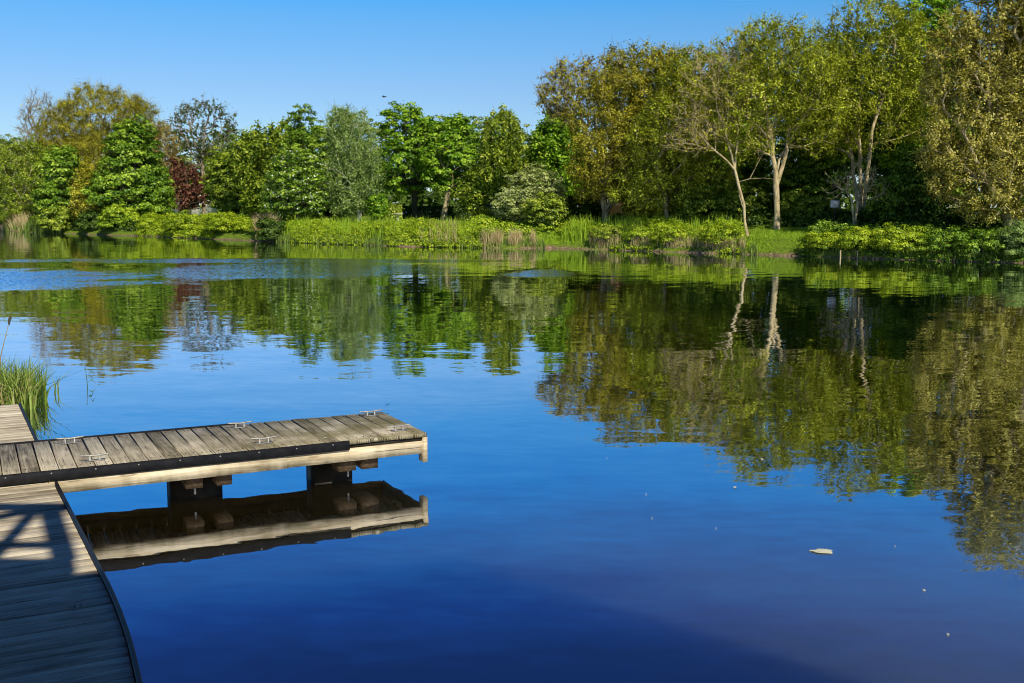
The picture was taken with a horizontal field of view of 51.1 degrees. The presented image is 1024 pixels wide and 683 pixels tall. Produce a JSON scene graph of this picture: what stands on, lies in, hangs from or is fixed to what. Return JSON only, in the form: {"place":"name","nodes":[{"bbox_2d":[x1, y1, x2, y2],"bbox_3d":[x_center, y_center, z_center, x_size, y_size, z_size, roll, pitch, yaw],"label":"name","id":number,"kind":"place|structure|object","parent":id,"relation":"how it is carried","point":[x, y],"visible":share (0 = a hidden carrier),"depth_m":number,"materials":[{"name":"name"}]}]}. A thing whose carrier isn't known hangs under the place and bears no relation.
{"place":"outdoors","nodes":[
{"label":"outdoors","id":0,"kind":"place"},
{"bbox_2d":[284,215,479,239],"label":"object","id":1,"kind":"structure","parent":0,"point":[379,234],"depth_m":92.10,"materials":[{"name":"green plant"}]},
{"bbox_2d":[0,0,1021,207],"label":"sky","id":2,"kind":"structure","parent":0,"point":[262,58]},
{"bbox_2d":[0,231,1023,682],"bbox_3d":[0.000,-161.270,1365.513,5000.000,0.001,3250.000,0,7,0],"label":"water","id":3,"kind":"structure","parent":0,"point":[606,431],"depth_m":11.85,"materials":[{"name":"blue liquid"}]},
{"bbox_2d":[0,315,11,362],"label":"dead reed","id":4,"kind":"object","parent":3,"relation":"in","point":[9,319],"visible":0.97,"depth_m":15.61,"materials":[{"name":"plant"}]},
{"bbox_2d":[0,353,79,409],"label":"reed clump","id":5,"kind":"object","parent":3,"relation":"on","point":[15,388],"visible":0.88,"depth_m":14.91,"materials":[{"name":"plant"}]},
{"bbox_2d":[20,358,66,403],"bbox_3d":[-6.879,0.583,15.624,0.685,0.617,1.306,-7,9,-43],"label":"reed clump","id":6,"kind":"object","parent":3,"relation":"on","point":[43,395],"visible":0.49,"depth_m":15.36,"materials":[{"name":"green plant"}]},
{"bbox_2d":[52,370,69,393],"bbox_3d":[-6.822,0.616,16.276,0.312,0.395,0.345,-3,8,-26],"label":"reed clump","id":7,"kind":"object","parent":3,"relation":"on","point":[57,384],"visible":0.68,"depth_m":16.20,"materials":[{"name":"green plant"}]},
{"bbox_2d":[0,403,142,682],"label":"walkway","id":8,"kind":"structure","parent":3,"relation":"in","point":[62,619],"depth_m":6.52,"materials":[{"name":"wood"}]},
{"bbox_2d":[0,409,427,500],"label":"finger jetty","id":9,"kind":"object","parent":3,"relation":"in","point":[187,463],"visible":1,"depth_m":10.24,"materials":[{"name":"grey wood"}]},
{"bbox_2d":[809,549,831,553],"bbox_3d":[2.482,1.680,8.595,0.183,0.004,0.124,3,7,21],"label":"floating leaf","id":10,"kind":"object","parent":3,"relation":"on","point":[823,551],"visible":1,"depth_m":8.59,"materials":[{"name":"beige plant"}]},
{"bbox_2d":[10,208,1023,262],"bbox_3d":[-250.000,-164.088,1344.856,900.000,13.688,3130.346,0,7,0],"label":"ground","id":11,"kind":"structure","parent":0,"point":[244,234],"depth_m":80.50,"materials":[{"name":"green plant"}]},
{"bbox_2d":[0,135,24,210],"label":"broadleaf tree","id":12,"kind":"object","parent":11,"relation":"on","point":[1,141],"visible":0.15,"depth_m":169.68,"materials":[{"name":"green plant"}]},
{"bbox_2d":[0,210,30,230],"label":"dry reeds","id":13,"kind":"object","parent":11,"relation":"on","point":[18,218],"visible":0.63,"depth_m":155.78,"materials":[{"name":"plant"}]},
{"bbox_2d":[2,133,37,216],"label":"broadleaf tree","id":14,"kind":"object","parent":11,"relation":"on","point":[8,135],"visible":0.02,"depth_m":201.49,"materials":[{"name":"green plant"}]},
{"bbox_2d":[0,133,58,225],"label":"broadleaf tree","id":15,"kind":"object","parent":11,"relation":"on","point":[29,177],"visible":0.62,"depth_m":156.64,"materials":[{"name":"green plant"}]},
{"bbox_2d":[2,220,61,233],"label":"bank grass","id":16,"kind":"structure","parent":11,"relation":"on","point":[31,227],"depth_m":151.24,"materials":[{"name":"green plant"}]},
{"bbox_2d":[11,85,63,212],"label":"bare tree","id":17,"kind":"object","parent":11,"relation":"on","point":[29,109],"visible":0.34,"depth_m":171.59,"materials":[{"name":"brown plant"}]},
{"bbox_2d":[28,205,79,230],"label":"shrub","id":18,"kind":"object","parent":11,"relation":"on","point":[60,214],"visible":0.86,"depth_m":140.81,"materials":[{"name":"green plant"}]},
{"bbox_2d":[28,144,82,218],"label":"broadleaf tree","id":19,"kind":"object","parent":11,"relation":"on","point":[62,162],"visible":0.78,"depth_m":144.85,"materials":[{"name":"green plant"}]},
{"bbox_2d":[28,217,138,231],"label":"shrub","id":20,"kind":"object","parent":11,"relation":"on","point":[131,224],"visible":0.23,"depth_m":131.80,"materials":[{"name":"green plant"}]},
{"bbox_2d":[71,209,102,229],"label":"shrub","id":21,"kind":"object","parent":11,"relation":"on","point":[87,219],"visible":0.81,"depth_m":135.72,"materials":[{"name":"green plant"}]},
{"bbox_2d":[63,153,112,225],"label":"shrub","id":22,"kind":"object","parent":11,"relation":"on","point":[76,196],"visible":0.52,"depth_m":137.99,"materials":[{"name":"green plant"}]},
{"bbox_2d":[27,78,169,208],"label":"broadleaf tree","id":23,"kind":"object","parent":11,"relation":"on","point":[88,138],"visible":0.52,"depth_m":161.66,"materials":[{"name":"green plant"}]},
{"bbox_2d":[94,202,139,227],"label":"shrub","id":24,"kind":"object","parent":11,"relation":"on","point":[113,214],"visible":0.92,"depth_m":131.81,"materials":[{"name":"green plant"}]},
{"bbox_2d":[76,111,179,217],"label":"broadleaf tree","id":25,"kind":"object","parent":11,"relation":"on","point":[134,139],"visible":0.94,"depth_m":138.18,"materials":[{"name":"green plant"}]},
{"bbox_2d":[133,211,166,227],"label":"shrub","id":26,"kind":"object","parent":11,"relation":"on","point":[144,221],"visible":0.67,"depth_m":126.49,"materials":[{"name":"green plant"}]},
{"bbox_2d":[150,119,187,196],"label":"broadleaf tree","id":27,"kind":"object","parent":11,"relation":"on","point":[161,135],"visible":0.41,"depth_m":161.87,"materials":[{"name":"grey plant"}]},
{"bbox_2d":[157,208,204,229],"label":"shrub","id":28,"kind":"object","parent":11,"relation":"on","point":[177,219],"visible":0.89,"depth_m":118.05,"materials":[{"name":"green plant"}]},
{"bbox_2d":[155,131,211,206],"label":"broadleaf tree","id":29,"kind":"object","parent":11,"relation":"on","point":[190,157],"visible":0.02,"depth_m":197.10,"materials":[{"name":"green plant"}]},
{"bbox_2d":[167,155,209,214],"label":"copper tree","id":30,"kind":"object","parent":11,"relation":"on","point":[188,191],"visible":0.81,"depth_m":155.50,"materials":[{"name":"red plant"}]},
{"bbox_2d":[173,182,216,215],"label":"white house","id":31,"kind":"structure","parent":11,"relation":"on","point":[209,210],"depth_m":198.56,"materials":[{"name":"brick"}]},
{"bbox_2d":[135,212,262,240],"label":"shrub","id":32,"kind":"object","parent":11,"relation":"on","point":[176,231],"visible":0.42,"depth_m":115.89,"materials":[{"name":"green plant"}]},
{"bbox_2d":[167,92,241,213],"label":"broadleaf tree","id":33,"kind":"object","parent":11,"relation":"on","point":[188,144],"visible":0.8,"depth_m":168.50,"materials":[{"name":"grey plant"}]},
{"bbox_2d":[198,211,250,230],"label":"shrub","id":34,"kind":"object","parent":11,"relation":"on","point":[219,219],"visible":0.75,"depth_m":110.32,"materials":[{"name":"green plant"}]},
{"bbox_2d":[199,145,251,217],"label":"broadleaf tree","id":35,"kind":"object","parent":11,"relation":"on","point":[217,183],"visible":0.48,"depth_m":138.58,"materials":[{"name":"green plant"}]},
{"bbox_2d":[185,126,266,203],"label":"broadleaf tree","id":36,"kind":"object","parent":11,"relation":"on","point":[229,138],"visible":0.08,"depth_m":172.58,"materials":[{"name":"green plant"}]},
{"bbox_2d":[220,114,302,219],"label":"broadleaf tree","id":37,"kind":"object","parent":11,"relation":"on","point":[248,160],"visible":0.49,"depth_m":128.63,"materials":[{"name":"green plant"}]},
{"bbox_2d":[245,212,281,238],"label":"dry reeds","id":38,"kind":"object","parent":11,"relation":"on","point":[256,219],"visible":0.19,"depth_m":103.51,"materials":[{"name":"plant"}]},
{"bbox_2d":[251,216,286,241],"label":"shrub","id":39,"kind":"object","parent":11,"relation":"on","point":[271,229],"visible":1,"depth_m":99.85,"materials":[{"name":"green plant"}]},
{"bbox_2d":[256,148,331,219],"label":"hawthorn tree","id":40,"kind":"object","parent":11,"relation":"on","point":[295,192],"visible":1,"depth_m":101.80,"materials":[{"name":"green plant"}]},
{"bbox_2d":[261,103,340,220],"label":"broadleaf tree","id":41,"kind":"object","parent":11,"relation":"on","point":[313,140],"visible":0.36,"depth_m":115.09,"materials":[{"name":"green plant"}]},
{"bbox_2d":[300,173,355,220],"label":"evergreen tree","id":42,"kind":"object","parent":11,"relation":"on","point":[326,214],"visible":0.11,"depth_m":108.53,"materials":[{"name":"green plant"}]},
{"bbox_2d":[303,110,392,203],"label":"broadleaf tree","id":43,"kind":"object","parent":11,"relation":"on","point":[377,129],"visible":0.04,"depth_m":147.36,"materials":[{"name":"green plant"}]},
{"bbox_2d":[311,99,387,220],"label":"birch tree","id":44,"kind":"object","parent":11,"relation":"on","point":[356,171],"visible":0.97,"depth_m":103.61,"materials":[{"name":"green plant"}]},
{"bbox_2d":[364,193,390,220],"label":"shrub","id":45,"kind":"object","parent":11,"relation":"on","point":[379,204],"visible":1,"depth_m":102.80,"materials":[{"name":"green plant"}]},
{"bbox_2d":[285,217,482,247],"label":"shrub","id":46,"kind":"object","parent":11,"relation":"on","point":[300,233],"visible":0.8,"depth_m":89.98,"materials":[{"name":"green plant"}]},
{"bbox_2d":[384,203,402,219],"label":"clipped hedge","id":47,"kind":"object","parent":11,"relation":"on","point":[395,211],"visible":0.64,"depth_m":116.32,"materials":[{"name":"green plant"}]},
{"bbox_2d":[367,100,442,219],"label":"broadleaf tree","id":48,"kind":"object","parent":11,"relation":"on","point":[398,182],"visible":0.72,"depth_m":117.06,"materials":[{"name":"green plant"}]},
{"bbox_2d":[402,204,471,219],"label":"clipped hedge","id":49,"kind":"object","parent":11,"relation":"on","point":[432,211],"visible":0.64,"depth_m":122.34,"materials":[{"name":"green plant"}]},
{"bbox_2d":[419,218,460,244],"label":"dry reeds","id":50,"kind":"object","parent":11,"relation":"on","point":[449,223],"visible":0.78,"depth_m":85.93,"materials":[{"name":"plant"}]},
{"bbox_2d":[400,114,494,204],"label":"broadleaf tree","id":51,"kind":"object","parent":11,"relation":"on","point":[453,195],"visible":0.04,"depth_m":146.25,"materials":[{"name":"green plant"}]},
{"bbox_2d":[416,110,480,219],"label":"broadleaf tree","id":52,"kind":"object","parent":11,"relation":"on","point":[449,149],"visible":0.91,"depth_m":113.30,"materials":[{"name":"green plant"}]},
{"bbox_2d":[472,223,503,237],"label":"shrub","id":53,"kind":"object","parent":11,"relation":"on","point":[485,228],"visible":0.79,"depth_m":84.07,"materials":[{"name":"green plant"}]},
{"bbox_2d":[455,102,530,219],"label":"broadleaf tree","id":54,"kind":"object","parent":11,"relation":"on","point":[499,155],"visible":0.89,"depth_m":105.39,"materials":[{"name":"green plant"}]},
{"bbox_2d":[479,227,541,247],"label":"dry reeds","id":55,"kind":"object","parent":11,"relation":"on","point":[514,236],"visible":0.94,"depth_m":83.07,"materials":[{"name":"plant"}]},
{"bbox_2d":[467,214,560,234],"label":"shrub","id":56,"kind":"object","parent":11,"relation":"on","point":[501,224],"visible":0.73,"depth_m":86.83,"materials":[{"name":"green plant"}]},
{"bbox_2d":[271,232,758,254],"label":"bank grass","id":57,"kind":"structure","parent":11,"relation":"on","point":[507,242],"depth_m":83.54,"materials":[{"name":"green plant"}]},
{"bbox_2d":[10,134,1023,216],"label":"distant wood","id":58,"kind":"object","parent":11,"relation":"on","point":[434,198],"visible":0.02,"depth_m":171.65,"materials":[{"name":"green plant"}]},
{"bbox_2d":[488,158,570,222],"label":"shrub","id":59,"kind":"object","parent":11,"relation":"on","point":[513,196],"visible":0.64,"depth_m":88.28,"materials":[{"name":"green plant"}]},
{"bbox_2d":[519,191,568,230],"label":"shrub","id":60,"kind":"object","parent":11,"relation":"on","point":[551,211],"visible":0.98,"depth_m":85.68,"materials":[{"name":"green plant"}]},
{"bbox_2d":[511,124,587,194],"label":"broadleaf tree","id":61,"kind":"object","parent":11,"relation":"on","point":[526,138],"visible":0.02,"depth_m":137.11,"materials":[{"name":"green plant"}]},
{"bbox_2d":[522,108,588,197],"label":"broadleaf tree","id":62,"kind":"object","parent":11,"relation":"on","point":[548,149],"visible":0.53,"depth_m":108.59,"materials":[{"name":"green plant"}]},
{"bbox_2d":[564,194,601,222],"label":"shrub","id":63,"kind":"object","parent":11,"relation":"on","point":[593,208],"visible":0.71,"depth_m":89.95,"materials":[{"name":"green plant"}]},
{"bbox_2d":[532,48,634,197],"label":"broadleaf tree","id":64,"kind":"object","parent":11,"relation":"on","point":[558,109],"visible":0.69,"depth_m":92.06,"materials":[{"name":"green plant"}]},
{"bbox_2d":[587,223,628,238],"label":"shrub","id":65,"kind":"object","parent":11,"relation":"on","point":[605,229],"visible":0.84,"depth_m":79.19,"materials":[{"name":"green plant"}]},
{"bbox_2d":[596,149,642,217],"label":"brick house","id":66,"kind":"structure","parent":11,"relation":"on","point":[615,209],"depth_m":121.08,"materials":[{"name":"brown"}]},
{"bbox_2d":[555,33,717,221],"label":"broadleaf tree","id":67,"kind":"object","parent":11,"relation":"on","point":[597,140],"visible":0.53,"depth_m":85.10,"materials":[{"name":"green plant"}]},
{"bbox_2d":[621,227,654,239],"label":"shrub","id":68,"kind":"object","parent":11,"relation":"on","point":[631,233],"visible":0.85,"depth_m":77.27,"materials":[{"name":"green plant"}]},
{"bbox_2d":[555,215,744,253],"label":"shrub","id":69,"kind":"object","parent":11,"relation":"on","point":[644,219],"visible":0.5,"depth_m":77.63,"materials":[{"name":"green plant"}]},
{"bbox_2d":[618,167,699,219],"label":"shrub","id":70,"kind":"object","parent":11,"relation":"on","point":[631,211],"visible":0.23,"depth_m":82.08,"materials":[{"name":"green plant"}]},
{"bbox_2d":[584,48,734,175],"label":"broadleaf tree","id":71,"kind":"object","parent":11,"relation":"on","point":[594,122],"visible":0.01,"depth_m":114.52,"materials":[{"name":"green plant"}]},
{"bbox_2d":[588,232,749,253],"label":"dry reeds","id":72,"kind":"object","parent":11,"relation":"on","point":[671,245],"visible":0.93,"depth_m":74.41,"materials":[{"name":"plant"}]},
{"bbox_2d":[647,221,696,241],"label":"shrub","id":73,"kind":"object","parent":11,"relation":"on","point":[669,228],"visible":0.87,"depth_m":74.97,"materials":[{"name":"green plant"}]},
{"bbox_2d":[604,39,742,218],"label":"broadleaf tree","id":74,"kind":"object","parent":11,"relation":"on","point":[683,174],"visible":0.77,"depth_m":79.76,"materials":[{"name":"green plant"}]},
{"bbox_2d":[668,173,769,221],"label":"shrub","id":75,"kind":"object","parent":11,"relation":"on","point":[723,201],"visible":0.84,"depth_m":79.96,"materials":[{"name":"green plant"}]},
{"bbox_2d":[692,217,748,243],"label":"shrub","id":76,"kind":"object","parent":11,"relation":"on","point":[716,231],"visible":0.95,"depth_m":71.83,"materials":[{"name":"green plant"}]},
{"bbox_2d":[662,24,779,235],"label":"birch tree","id":77,"kind":"object","parent":11,"relation":"on","point":[715,77],"visible":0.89,"depth_m":72.45,"materials":[{"name":"green plant"}]},
{"bbox_2d":[671,102,778,210],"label":"evergreen tree","id":78,"kind":"object","parent":11,"relation":"on","point":[746,169],"visible":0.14,"depth_m":87.05,"materials":[{"name":"green plant"}]},
{"bbox_2d":[701,53,805,177],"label":"broadleaf tree","id":79,"kind":"object","parent":11,"relation":"on","point":[777,154],"visible":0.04,"depth_m":108.06,"materials":[{"name":"green plant"}]},
{"bbox_2d":[696,10,857,229],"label":"broadleaf tree","id":80,"kind":"object","parent":11,"relation":"on","point":[787,69],"visible":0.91,"depth_m":72.05,"materials":[{"name":"green plant"}]},
{"bbox_2d":[746,224,821,251],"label":"lawn grass","id":81,"kind":"structure","parent":11,"relation":"on","point":[783,230],"depth_m":71.74,"materials":[{"name":"green plant"}]},
{"bbox_2d":[753,118,836,219],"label":"evergreen tree","id":82,"kind":"object","parent":11,"relation":"on","point":[791,178],"visible":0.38,"depth_m":83.66,"materials":[{"name":"green plant"}]},
{"bbox_2d":[780,188,841,220],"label":"shrub","id":83,"kind":"object","parent":11,"relation":"on","point":[798,204],"visible":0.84,"depth_m":77.57,"materials":[{"name":"green plant"}]},
{"bbox_2d":[604,199,1023,229],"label":"woodland floor","id":84,"kind":"structure","parent":11,"relation":"on","point":[863,218],"depth_m":73.31,"materials":[{"name":"green plant"}]},
{"bbox_2d":[797,229,840,249],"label":"shrub","id":85,"kind":"object","parent":11,"relation":"on","point":[823,240],"visible":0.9,"depth_m":66.35,"materials":[{"name":"green plant"}]},
{"bbox_2d":[796,80,873,215],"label":"broadleaf tree","id":86,"kind":"object","parent":11,"relation":"on","point":[840,163],"visible":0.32,"depth_m":82.13,"materials":[{"name":"green plant"}]},
{"bbox_2d":[830,200,839,220],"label":"notice board","id":87,"kind":"object","parent":11,"relation":"on","point":[834,204],"visible":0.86,"depth_m":72.40,"materials":[{"name":"grey metal"}]},
{"bbox_2d":[821,154,891,223],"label":"bare tree","id":88,"kind":"object","parent":11,"relation":"on","point":[854,217],"visible":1,"depth_m":69.34,"materials":[{"name":"grey plant"}]},
{"bbox_2d":[834,226,884,249],"bbox_3d":[21.403,-6.201,64.953,3.537,1.765,3.385,1,7,12],"label":"shrub","id":89,"kind":"object","parent":11,"relation":"on","point":[848,239],"visible":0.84,"depth_m":64.18,"materials":[{"name":"green plant"}]},
{"bbox_2d":[791,0,955,212],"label":"broadleaf tree","id":90,"kind":"object","parent":11,"relation":"on","point":[890,80],"visible":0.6,"depth_m":75.25,"materials":[{"name":"green plant"}]},
{"bbox_2d":[816,6,932,201],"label":"broadleaf tree","id":91,"kind":"object","parent":11,"relation":"on","point":[875,163],"visible":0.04,"depth_m":103.67,"materials":[{"name":"green plant"}]},
{"bbox_2d":[868,222,929,250],"bbox_3d":[22.861,-6.096,62.888,3.673,2.045,3.662,0,7,0],"label":"shrub","id":92,"kind":"object","parent":11,"relation":"on","point":[893,238],"visible":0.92,"depth_m":62.24,"materials":[{"name":"green plant"}]},
{"bbox_2d":[795,219,1023,262],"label":"shrub","id":93,"kind":"object","parent":11,"relation":"on","point":[832,226],"visible":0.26,"depth_m":63.44,"materials":[{"name":"green plant"}]},
{"bbox_2d":[798,246,1023,261],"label":"bank grass","id":94,"kind":"structure","parent":11,"relation":"on","point":[847,251],"depth_m":61.63,"materials":[{"name":"green plant"}]},
{"bbox_2d":[866,0,960,199],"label":"broadleaf tree","id":95,"kind":"object","parent":11,"relation":"on","point":[940,6],"visible":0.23,"depth_m":79.45,"materials":[{"name":"green plant"}]},
{"bbox_2d":[863,116,975,221],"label":"evergreen tree","id":96,"kind":"object","parent":11,"relation":"on","point":[901,189],"visible":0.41,"depth_m":70.49,"materials":[{"name":"green plant"}]},
{"bbox_2d":[913,224,971,251],"bbox_3d":[24.834,-5.821,61.495,3.533,1.834,3.515,0,7,0],"label":"shrub","id":97,"kind":"object","parent":11,"relation":"on","point":[933,242],"visible":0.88,"depth_m":60.82,"materials":[{"name":"green plant"}]},
{"bbox_2d":[909,0,1023,229],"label":"broadleaf tree","id":98,"kind":"object","parent":11,"relation":"on","point":[991,84],"visible":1,"depth_m":61.48,"materials":[{"name":"green plant"}]},
{"bbox_2d":[925,6,1017,208],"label":"broadleaf tree","id":99,"kind":"object","parent":11,"relation":"on","point":[985,106],"visible":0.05,"depth_m":94.73,"materials":[{"name":"green plant"}]},
{"bbox_2d":[952,228,1010,253],"bbox_3d":[26.438,-5.588,59.983,3.428,1.731,3.478,0,7,0],"label":"shrub","id":100,"kind":"object","parent":11,"relation":"on","point":[976,238],"visible":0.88,"depth_m":59.41,"materials":[{"name":"green plant"}]},
{"bbox_2d":[993,218,1023,254],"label":"shrub","id":101,"kind":"object","parent":11,"relation":"on","point":[1012,238],"visible":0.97,"depth_m":58.27,"materials":[{"name":"green plant"}]},
{"bbox_2d":[995,24,1023,192],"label":"broadleaf tree","id":102,"kind":"object","parent":11,"relation":"on","point":[1020,121],"visible":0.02,"depth_m":82.12,"materials":[{"name":"green plant"}]},
{"bbox_2d":[532,229,580,244],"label":"lawn grass","id":103,"kind":"structure","parent":0,"point":[551,238],"depth_m":83.61,"materials":[{"name":"green plant"}]},
{"bbox_2d":[560,212,745,243],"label":"bank grass","id":104,"kind":"structure","parent":0,"point":[582,223],"depth_m":81.03,"materials":[{"name":"green plant"}]}
]}

